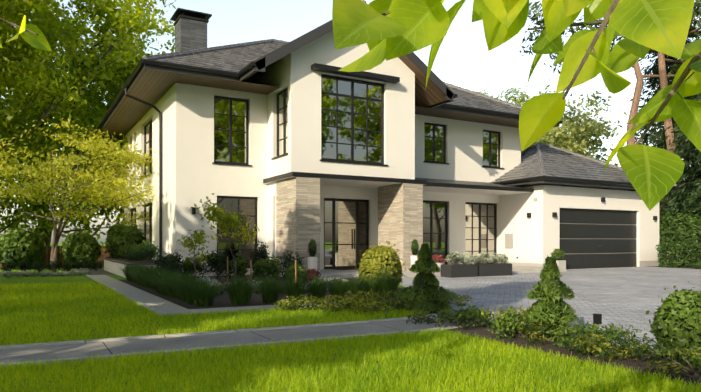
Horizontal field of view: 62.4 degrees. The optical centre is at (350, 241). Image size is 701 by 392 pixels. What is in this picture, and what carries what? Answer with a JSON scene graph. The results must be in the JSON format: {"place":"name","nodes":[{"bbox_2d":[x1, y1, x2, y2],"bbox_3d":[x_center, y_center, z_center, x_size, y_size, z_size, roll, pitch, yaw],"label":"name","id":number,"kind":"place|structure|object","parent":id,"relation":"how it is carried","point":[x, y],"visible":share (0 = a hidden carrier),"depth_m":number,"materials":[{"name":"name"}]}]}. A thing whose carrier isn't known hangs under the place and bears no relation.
{"place":"outdoors","nodes":[
{"label":"outdoors","id":0,"kind":"place"},
{"bbox_2d":[0,15,51,50],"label":"branch","id":1,"kind":"object","parent":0,"point":[32,35],"visible":1,"depth_m":2.32,"materials":[{"name":"green plant"}]},
{"bbox_2d":[74,267,112,274],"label":"plant","id":2,"kind":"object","parent":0,"point":[100,272],"depth_m":22.15,"materials":[{"name":"green plant"}]},
{"bbox_2d":[76,259,86,269],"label":"small shrub","id":3,"kind":"object","parent":2,"relation":"on","point":[79,264],"depth_m":22.89,"materials":[{"name":"green plant"}]},
{"bbox_2d":[87,258,103,270],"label":"small shrub","id":4,"kind":"object","parent":2,"relation":"on","point":[97,264],"depth_m":23.28,"materials":[{"name":"green plant"}]},
{"bbox_2d":[154,252,182,275],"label":"shrub","id":5,"kind":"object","parent":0,"point":[172,266],"depth_m":16.33,"materials":[{"name":"green plant"}]},
{"bbox_2d":[179,255,206,276],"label":"shrub","id":6,"kind":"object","parent":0,"point":[188,265],"depth_m":18.57,"materials":[{"name":"green plant"}]},
{"bbox_2d":[202,249,234,279],"bbox_3d":[-4.107,0.700,17.803,1.061,1.029,0.846,0,0,-29],"label":"shrub","id":7,"kind":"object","parent":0,"point":[218,263],"depth_m":17.68,"materials":[{"name":"green plant"}]},
{"bbox_2d":[0,316,460,362],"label":"garden path","id":8,"kind":"structure","parent":0,"point":[35,353],"depth_m":6.96,"materials":[{"name":"grey concrete"}]},
{"bbox_2d":[225,252,248,277],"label":"shrub","id":9,"kind":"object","parent":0,"point":[240,265],"depth_m":18.99,"materials":[{"name":"green plant"}]},
{"bbox_2d":[249,241,269,272],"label":"shrub","id":10,"kind":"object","parent":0,"point":[262,253],"depth_m":19.17,"materials":[{"name":"green plant"}]},
{"bbox_2d":[252,255,280,279],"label":"shrub","id":11,"kind":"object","parent":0,"point":[260,268],"depth_m":17.43,"materials":[{"name":"green plant"}]},
{"bbox_2d":[278,248,303,278],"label":"shrub","id":12,"kind":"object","parent":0,"point":[288,259],"depth_m":18.19,"materials":[{"name":"green plant"}]},
{"bbox_2d":[0,243,700,391],"bbox_3d":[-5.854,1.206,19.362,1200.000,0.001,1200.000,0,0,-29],"label":"lawn","id":13,"kind":"structure","parent":0,"point":[84,278],"depth_m":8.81,"materials":[{"name":"green plant"}]},
{"bbox_2d":[0,260,16,271],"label":"small shrub","id":14,"kind":"object","parent":13,"relation":"on","point":[4,268],"depth_m":21.78,"materials":[{"name":"green plant"}]},
{"bbox_2d":[0,270,22,277],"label":"ground cover plant","id":15,"kind":"object","parent":13,"relation":"on","point":[6,273],"depth_m":19.21,"materials":[{"name":"green plant"}]},
{"bbox_2d":[0,225,46,269],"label":"bush","id":16,"kind":"object","parent":13,"relation":"on","point":[8,238],"depth_m":24.47,"materials":[{"name":"green plant"}]},
{"bbox_2d":[19,259,31,271],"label":"small shrub","id":17,"kind":"object","parent":13,"relation":"on","point":[24,264],"depth_m":22.20,"materials":[{"name":"green plant"}]},
{"bbox_2d":[16,270,37,276],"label":"ground cover plant","id":18,"kind":"object","parent":13,"relation":"on","point":[26,272],"depth_m":19.69,"materials":[{"name":"green plant"}]},
{"bbox_2d":[0,34,60,104],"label":"tree","id":19,"kind":"object","parent":13,"relation":"on","point":[16,57],"depth_m":36.24,"materials":[{"name":"green plant"}]},
{"bbox_2d":[0,93,75,235],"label":"tree","id":20,"kind":"object","parent":13,"relation":"on","point":[11,202],"depth_m":28.78,"materials":[{"name":"green plant"}]},
{"bbox_2d":[31,260,44,272],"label":"small shrub","id":21,"kind":"object","parent":13,"relation":"on","point":[39,266],"depth_m":22.11,"materials":[{"name":"green plant"}]},
{"bbox_2d":[30,270,56,276],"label":"ground cover plant","id":22,"kind":"object","parent":13,"relation":"on","point":[47,273],"depth_m":19.66,"materials":[{"name":"plant"}]},
{"bbox_2d":[0,0,102,159],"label":"tree","id":23,"kind":"object","parent":13,"relation":"on","point":[29,81],"depth_m":26.69,"materials":[{"name":"green plant"}]},
{"bbox_2d":[47,259,63,271],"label":"small shrub","id":24,"kind":"object","parent":13,"relation":"on","point":[54,264],"depth_m":22.58,"materials":[{"name":"green plant"}]},
{"bbox_2d":[0,246,118,268],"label":"garden fence","id":25,"kind":"object","parent":13,"relation":"on","point":[47,254],"depth_m":26.58,"materials":[{"name":"brown wood"}]},
{"bbox_2d":[52,270,76,275],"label":"ground cover plant","id":26,"kind":"object","parent":13,"relation":"on","point":[63,273],"depth_m":19.82,"materials":[{"name":"plant"}]},
{"bbox_2d":[5,97,127,245],"bbox_3d":[-13.486,-3.274,30.696,8.578,9.044,9.089,0,0,-29],"label":"tree","id":27,"kind":"object","parent":13,"relation":"on","point":[63,129],"depth_m":28.78,"materials":[{"name":"green plant"}]},
{"bbox_2d":[61,261,75,271],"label":"small shrub","id":28,"kind":"object","parent":13,"relation":"on","point":[68,265],"depth_m":22.81,"materials":[{"name":"green plant"}]},
{"bbox_2d":[0,118,158,269],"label":"maple tree","id":29,"kind":"object","parent":13,"relation":"on","point":[96,189],"depth_m":23.24,"materials":[{"name":"green plant"}]},
{"bbox_2d":[71,268,91,275],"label":"ground cover plant","id":30,"kind":"object","parent":13,"relation":"on","point":[83,271],"depth_m":20.37,"materials":[{"name":"green plant"}]},
{"bbox_2d":[60,231,103,268],"bbox_3d":[-11.954,0.360,25.767,1.819,1.808,1.764,0,0,-29],"label":"bush","id":31,"kind":"object","parent":13,"relation":"on","point":[92,255],"depth_m":25.30,"materials":[{"name":"green plant"}]},
{"bbox_2d":[0,0,175,245],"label":"tree","id":32,"kind":"object","parent":13,"relation":"on","point":[100,8],"depth_m":31.35,"materials":[{"name":"green plant"}]},
{"bbox_2d":[37,0,174,223],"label":"tree","id":33,"kind":"object","parent":13,"relation":"on","point":[153,27],"depth_m":36.98,"materials":[{"name":"green plant"}]},
{"bbox_2d":[102,258,165,276],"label":"retaining wall","id":34,"kind":"structure","parent":13,"relation":"on","point":[113,265],"depth_m":20.75,"materials":[{"name":"paint"}]},
{"bbox_2d":[115,245,129,258],"bbox_3d":[-8.832,0.432,22.732,0.756,0.572,0.756,0,0,-29],"label":"shrub planter","id":35,"kind":"object","parent":34,"relation":"on","point":[119,252],"depth_m":22.53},
{"bbox_2d":[103,222,145,257],"bbox_3d":[-9.288,-0.025,23.811,1.695,1.562,1.806,0,0,-29],"label":"bush","id":36,"kind":"object","parent":34,"relation":"on","point":[125,231],"depth_m":23.40,"materials":[{"name":"green plant"}]},
{"bbox_2d":[123,245,139,260],"bbox_3d":[-7.515,0.414,20.341,0.971,0.638,0.799,0,0,-29],"label":"shrub planter","id":37,"kind":"object","parent":34,"relation":"on","point":[131,253],"depth_m":20.26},
{"bbox_2d":[126,243,148,259],"bbox_3d":[-7.748,0.401,21.256,1.096,0.677,0.671,0,0,-70],"label":"shrub planter","id":38,"kind":"object","parent":34,"relation":"on","point":[131,247],"visible":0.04,"depth_m":21.01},
{"bbox_2d":[133,240,158,261],"bbox_3d":[-6.986,0.336,19.728,0.895,0.761,0.844,0,0,-29],"label":"shrub planter","id":39,"kind":"object","parent":34,"relation":"on","point":[137,248],"depth_m":19.58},
{"bbox_2d":[137,242,163,261],"bbox_3d":[-6.557,0.341,18.948,0.885,0.752,0.854,0,0,-29],"label":"shrub planter","id":40,"kind":"object","parent":34,"relation":"on","point":[149,249],"depth_m":18.83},
{"bbox_2d":[90,275,333,312],"bbox_3d":[-4.500,1.194,15.735,3.800,0.001,12.850,0,0,-29],"label":"gravel strip","id":41,"kind":"object","parent":13,"relation":"on","point":[159,304],"visible":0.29,"depth_m":11.68,"materials":[{"name":"grey gravel"}]},
{"bbox_2d":[0,274,489,368],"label":"edging stones","id":42,"kind":"object","parent":13,"relation":"on","point":[175,335],"visible":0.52,"depth_m":7.19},
{"bbox_2d":[119,275,412,308],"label":"bed mulch","id":43,"kind":"object","parent":13,"relation":"on","point":[221,300],"visible":0.25,"depth_m":12.26,"materials":[{"name":"soil"}]},
{"bbox_2d":[157,250,183,272],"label":"shrub","id":44,"kind":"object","parent":43,"relation":"on","point":[175,257],"depth_m":17.93,"materials":[{"name":"green plant"}]},
{"bbox_2d":[177,229,216,278],"bbox_3d":[-4.652,0.404,17.567,1.242,1.610,1.001,0,0,-29],"label":"tree sapling","id":45,"kind":"object","parent":43,"relation":"on","point":[200,237],"depth_m":17.52,"materials":[{"name":"green plant"}]},
{"bbox_2d":[196,276,220,285],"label":"silver groundcover","id":46,"kind":"object","parent":43,"relation":"on","point":[213,280],"visible":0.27,"depth_m":14.55,"materials":[{"name":"plant"}]},
{"bbox_2d":[210,285,226,295],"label":"silver groundcover","id":47,"kind":"object","parent":43,"relation":"on","point":[219,289],"depth_m":12.66,"materials":[{"name":"plant"}]},
{"bbox_2d":[190,193,259,281],"bbox_3d":[-3.654,-0.109,17.135,2.005,2.657,1.815,0,0,-29],"label":"young tree","id":48,"kind":"object","parent":43,"relation":"on","point":[232,221],"depth_m":17.01,"materials":[{"name":"green plant"}]},
{"bbox_2d":[212,280,260,289],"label":"silver groundcover","id":49,"kind":"object","parent":43,"relation":"on","point":[233,282],"depth_m":14.19,"materials":[{"name":"plant"}]},
{"bbox_2d":[119,262,402,306],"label":"ornamental grass","id":50,"kind":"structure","parent":43,"relation":"on","point":[189,289],"depth_m":11.54,"materials":[{"name":"green plant"}]},
{"bbox_2d":[227,257,296,282],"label":"tree stakes","id":51,"kind":"object","parent":43,"relation":"on","point":[251,269],"visible":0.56,"depth_m":14.36,"materials":[{"name":"brown wood"}]},
{"bbox_2d":[248,277,279,284],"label":"silver groundcover","id":52,"kind":"object","parent":43,"relation":"on","point":[262,280],"visible":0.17,"depth_m":15.07,"materials":[{"name":"plant"}]},
{"bbox_2d":[285,263,307,283],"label":"shrub","id":53,"kind":"object","parent":43,"relation":"on","point":[290,268],"depth_m":15.24,"materials":[{"name":"green plant"}]},
{"bbox_2d":[306,269,320,282],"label":"shrub","id":54,"kind":"object","parent":43,"relation":"on","point":[310,272],"visible":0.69,"depth_m":17.01,"materials":[{"name":"plant"}]},
{"bbox_2d":[320,278,347,285],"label":"silver groundcover","id":55,"kind":"object","parent":43,"relation":"on","point":[339,279],"visible":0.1,"depth_m":15.07,"materials":[{"name":"plant"}]},
{"bbox_2d":[355,241,406,290],"bbox_3d":[0.726,0.602,13.229,1.208,1.229,1.159,0,0,-29],"label":"round bush","id":56,"kind":"object","parent":43,"relation":"on","point":[383,252],"depth_m":12.95,"materials":[{"name":"plant"}]},
{"bbox_2d":[274,294,334,311],"bbox_3d":[-0.777,1.056,9.950,1.121,0.328,0.988,0,0,-29],"label":"shrub","id":57,"kind":"object","parent":13,"relation":"on","point":[293,304],"depth_m":9.81,"materials":[{"name":"green plant"}]},
{"bbox_2d":[306,295,373,312],"bbox_3d":[-0.149,1.061,10.058,1.395,0.319,0.941,0,0,-53],"label":"shrub","id":58,"kind":"object","parent":13,"relation":"on","point":[351,301],"depth_m":9.88,"materials":[{"name":"green plant"}]},
{"bbox_2d":[343,289,390,303],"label":"shrub","id":59,"kind":"object","parent":13,"relation":"on","point":[356,295],"depth_m":10.77,"materials":[{"name":"green plant"}]},
{"bbox_2d":[350,295,418,314],"bbox_3d":[0.627,1.064,9.647,1.286,0.312,0.883,0,0,-2],"label":"shrub","id":60,"kind":"object","parent":13,"relation":"on","point":[363,306],"depth_m":9.72,"materials":[{"name":"green plant"}]},
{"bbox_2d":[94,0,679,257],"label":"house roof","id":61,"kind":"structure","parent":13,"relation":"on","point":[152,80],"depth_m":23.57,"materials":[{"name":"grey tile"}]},
{"bbox_2d":[376,288,412,301],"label":"shrub","id":62,"kind":"object","parent":13,"relation":"on","point":[391,291],"depth_m":11.49,"materials":[{"name":"green plant"}]},
{"bbox_2d":[393,243,456,312],"bbox_3d":[1.276,0.610,10.003,1.288,1.190,0.909,0,0,-50],"label":"topiary cone","id":63,"kind":"object","parent":13,"relation":"on","point":[425,252],"depth_m":9.80,"materials":[{"name":"green plant"}]},
{"bbox_2d":[438,292,471,305],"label":"shrub","id":64,"kind":"object","parent":13,"relation":"on","point":[457,300],"depth_m":10.79,"materials":[{"name":"green plant"}]},
{"bbox_2d":[510,79,626,165],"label":"tree","id":65,"kind":"object","parent":13,"relation":"on","point":[563,136],"depth_m":41.97,"materials":[{"name":"green plant"}]},
{"bbox_2d":[519,0,700,144],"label":"tree","id":66,"kind":"object","parent":13,"relation":"on","point":[540,22],"depth_m":36.05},
{"bbox_2d":[623,1,699,212],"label":"tree","id":67,"kind":"object","parent":13,"relation":"on","point":[652,82],"depth_m":42.73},
{"bbox_2d":[655,241,700,267],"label":"clipped hedge","id":68,"kind":"object","parent":13,"relation":"on","point":[681,245],"depth_m":26.54,"materials":[{"name":"green plant"}]},
{"bbox_2d":[659,4,700,218],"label":"tree","id":69,"kind":"object","parent":13,"relation":"on","point":[691,205],"depth_m":34.09,"materials":[{"name":"green plant"}]},
{"bbox_2d":[0,0,700,242],"label":"sky","id":70,"kind":"structure","parent":0,"point":[463,59],"materials":[{"name":"white"}]},
{"bbox_2d":[125,30,659,279],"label":"house walls","id":71,"kind":"structure","parent":0,"point":[343,169],"depth_m":20.99,"materials":[{"name":"white paint"}]},
{"bbox_2d":[406,308,459,324],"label":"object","id":72,"kind":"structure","parent":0,"point":[420,317],"depth_m":8.47,"materials":[{"name":"green plant"}]},
{"bbox_2d":[332,0,612,89],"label":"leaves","id":73,"kind":"object","parent":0,"point":[405,27],"visible":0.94,"depth_m":1.29,"materials":[{"name":"green plant"}]},
{"bbox_2d":[367,0,482,50],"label":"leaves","id":74,"kind":"object","parent":73,"relation":"on","point":[381,6],"visible":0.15,"depth_m":1.44,"materials":[{"name":"green plant"}]},
{"bbox_2d":[519,0,693,151],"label":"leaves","id":75,"kind":"object","parent":73,"relation":"attached to","point":[662,26],"visible":1,"depth_m":1.18,"materials":[{"name":"green plant"}]},
{"bbox_2d":[527,20,700,83],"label":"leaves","id":76,"kind":"object","parent":73,"relation":"attached to","point":[625,54],"visible":0.44,"depth_m":1.74,"materials":[{"name":"green plant"}]},
{"bbox_2d":[476,86,547,105],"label":"tree","id":77,"kind":"object","parent":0,"point":[508,98],"visible":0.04,"depth_m":56.20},
{"bbox_2d":[399,267,700,349],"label":"driveway paving","id":78,"kind":"structure","parent":0,"point":[623,296],"depth_m":14.10,"materials":[{"name":"grey stone"}]},
{"bbox_2d":[307,256,565,277],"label":"planters","id":79,"kind":"object","parent":78,"relation":"on","point":[472,270],"visible":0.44,"depth_m":19.62,"materials":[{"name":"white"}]},
{"bbox_2d":[308,239,316,256],"bbox_3d":[-1.225,0.198,18.586,0.334,0.608,0.317,0,0,-29],"label":"potted conifer","id":80,"kind":"object","parent":79,"relation":"on","point":[312,254],"depth_m":18.52,"materials":[{"name":"green plant"}]},
{"bbox_2d":[411,238,418,254],"bbox_3d":[2.268,0.192,20.497,0.316,0.625,0.311,0,0,-29],"label":"potted conifer","id":81,"kind":"object","parent":79,"relation":"on","point":[416,247],"depth_m":20.43,"materials":[{"name":"green plant"}]},
{"bbox_2d":[432,254,445,262],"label":"flowers","id":82,"kind":"object","parent":79,"relation":"in","point":[438,258],"depth_m":20.82,"materials":[{"name":"plant"}]},
{"bbox_2d":[445,251,462,264],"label":"flowering plant","id":83,"kind":"object","parent":79,"relation":"in","point":[457,257],"depth_m":19.43,"materials":[{"name":"white plant"}]},
{"bbox_2d":[454,252,476,264],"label":"flowering plant","id":84,"kind":"object","parent":79,"relation":"in","point":[467,258],"depth_m":19.60,"materials":[{"name":"white plant"}]},
{"bbox_2d":[474,251,493,263],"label":"shrub","id":85,"kind":"object","parent":79,"relation":"in","point":[486,255],"depth_m":20.06,"materials":[{"name":"white plant"}]},
{"bbox_2d":[488,253,509,263],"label":"flowering plant","id":86,"kind":"object","parent":79,"relation":"in","point":[503,258],"depth_m":20.32,"materials":[{"name":"white plant"}]},
{"bbox_2d":[645,266,700,268],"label":"curb","id":87,"kind":"structure","parent":78,"relation":"on","point":[673,267],"depth_m":26.35,"materials":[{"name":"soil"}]},
{"bbox_2d":[691,262,700,268],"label":"juniper","id":88,"kind":"object","parent":87,"relation":"on","point":[697,265],"depth_m":25.04,"materials":[{"name":"green plant"}]},
{"bbox_2d":[551,248,565,259],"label":"potted shrub","id":89,"kind":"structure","parent":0,"point":[556,255],"depth_m":23.82,"materials":[{"name":"green plant"}]},
{"bbox_2d":[447,322,700,385],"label":"bed mulch","id":90,"kind":"object","parent":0,"point":[481,331],"depth_m":6.08,"materials":[{"name":"soil"}]},
{"bbox_2d":[431,306,493,329],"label":"shrub","id":91,"kind":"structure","parent":90,"relation":"on","point":[463,325],"depth_m":7.95,"materials":[{"name":"green plant"}]},
{"bbox_2d":[441,304,488,324],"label":"shrub","id":92,"kind":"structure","parent":90,"relation":"on","point":[461,313],"depth_m":8.17,"materials":[{"name":"green plant"}]},
{"bbox_2d":[479,305,532,326],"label":"shrub","id":93,"kind":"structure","parent":90,"relation":"on","point":[493,313],"depth_m":8.01,"materials":[{"name":"green plant"}]},
{"bbox_2d":[488,312,531,333],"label":"shrub","id":94,"kind":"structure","parent":90,"relation":"on","point":[514,315],"depth_m":7.53,"materials":[{"name":"green plant"}]},
{"bbox_2d":[486,306,552,339],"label":"shrub","id":95,"kind":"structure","parent":90,"relation":"on","point":[505,324],"depth_m":7.04,"materials":[{"name":"green plant"}]},
{"bbox_2d":[518,320,577,344],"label":"shrub","id":96,"kind":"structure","parent":90,"relation":"on","point":[535,334],"depth_m":6.82,"materials":[{"name":"green plant"}]},
{"bbox_2d":[523,255,578,339],"bbox_3d":[2.482,0.688,7.206,0.648,1.035,0.994,0,0,15],"label":"topiary cone","id":97,"kind":"object","parent":90,"relation":"on","point":[560,288],"depth_m":7.06,"materials":[{"name":"green plant"}]},
{"bbox_2d":[549,320,615,357],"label":"shrub","id":98,"kind":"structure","parent":90,"relation":"on","point":[579,332],"depth_m":6.21,"materials":[{"name":"green plant"}]},
{"bbox_2d":[543,321,629,346],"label":"shrub","id":99,"kind":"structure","parent":90,"relation":"on","point":[613,327],"depth_m":6.65,"materials":[{"name":"green plant"}]},
{"bbox_2d":[593,313,601,325],"bbox_3d":[3.175,1.058,7.108,0.097,0.304,0.397,0,0,-26],"label":"bollard light","id":100,"kind":"object","parent":90,"relation":"on","point":[597,318],"visible":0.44,"depth_m":7.22,"materials":[{"name":"grey metal"}]},
{"bbox_2d":[571,332,650,359],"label":"shrub","id":101,"kind":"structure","parent":90,"relation":"on","point":[597,349],"depth_m":6.02,"materials":[{"name":"green plant"}]},
{"bbox_2d":[593,325,677,361],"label":"shrub","id":102,"kind":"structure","parent":90,"relation":"on","point":[631,341],"depth_m":5.72,"materials":[{"name":"green plant"}]},
{"bbox_2d":[642,346,700,377],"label":"shrub","id":103,"kind":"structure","parent":90,"relation":"on","point":[668,364],"depth_m":5.18,"materials":[{"name":"green plant"}]},
{"bbox_2d":[644,281,700,361],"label":"ball shrub","id":104,"kind":"object","parent":90,"relation":"on","point":[688,297],"depth_m":5.67,"materials":[{"name":"green plant"}]},
{"bbox_2d":[651,345,699,365],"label":"shrub","id":105,"kind":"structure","parent":90,"relation":"on","point":[672,346],"depth_m":5.66,"materials":[{"name":"green plant"}]},
{"bbox_2d":[688,347,700,368],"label":"shrub","id":106,"kind":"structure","parent":90,"relation":"on","point":[695,360],"depth_m":5.13,"materials":[{"name":"green plant"}]},
{"bbox_2d":[544,2,700,216],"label":"pine tree","id":107,"kind":"object","parent":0,"point":[662,59],"depth_m":35.76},
{"bbox_2d":[603,52,700,209],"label":"leaves","id":108,"kind":"object","parent":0,"point":[653,174],"visible":1,"depth_m":1.35,"materials":[{"name":"green plant"}]},
{"bbox_2d":[659,211,670,261],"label":"thuja column","id":109,"kind":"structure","parent":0,"point":[665,234],"depth_m":28.65,"materials":[{"name":"green plant"}]},
{"bbox_2d":[659,210,678,242],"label":"hedge","id":110,"kind":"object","parent":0,"point":[671,223],"depth_m":29.22,"materials":[{"name":"green plant"}]},
{"bbox_2d":[670,208,692,246],"bbox_3d":[17.009,-0.262,29.923,1.464,2.975,1.492,0,0,-29],"label":"hedge","id":111,"kind":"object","parent":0,"point":[676,216],"depth_m":29.55,"materials":[{"name":"green plant"}]},
{"bbox_2d":[682,209,700,243],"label":"thuja column","id":112,"kind":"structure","parent":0,"point":[693,220],"depth_m":30.02,"materials":[{"name":"green plant"}]},
{"bbox_2d":[694,214,700,236],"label":"thuja column","id":113,"kind":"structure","parent":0,"point":[699,220],"depth_m":30.71,"materials":[{"name":"green plant"}]}
]}

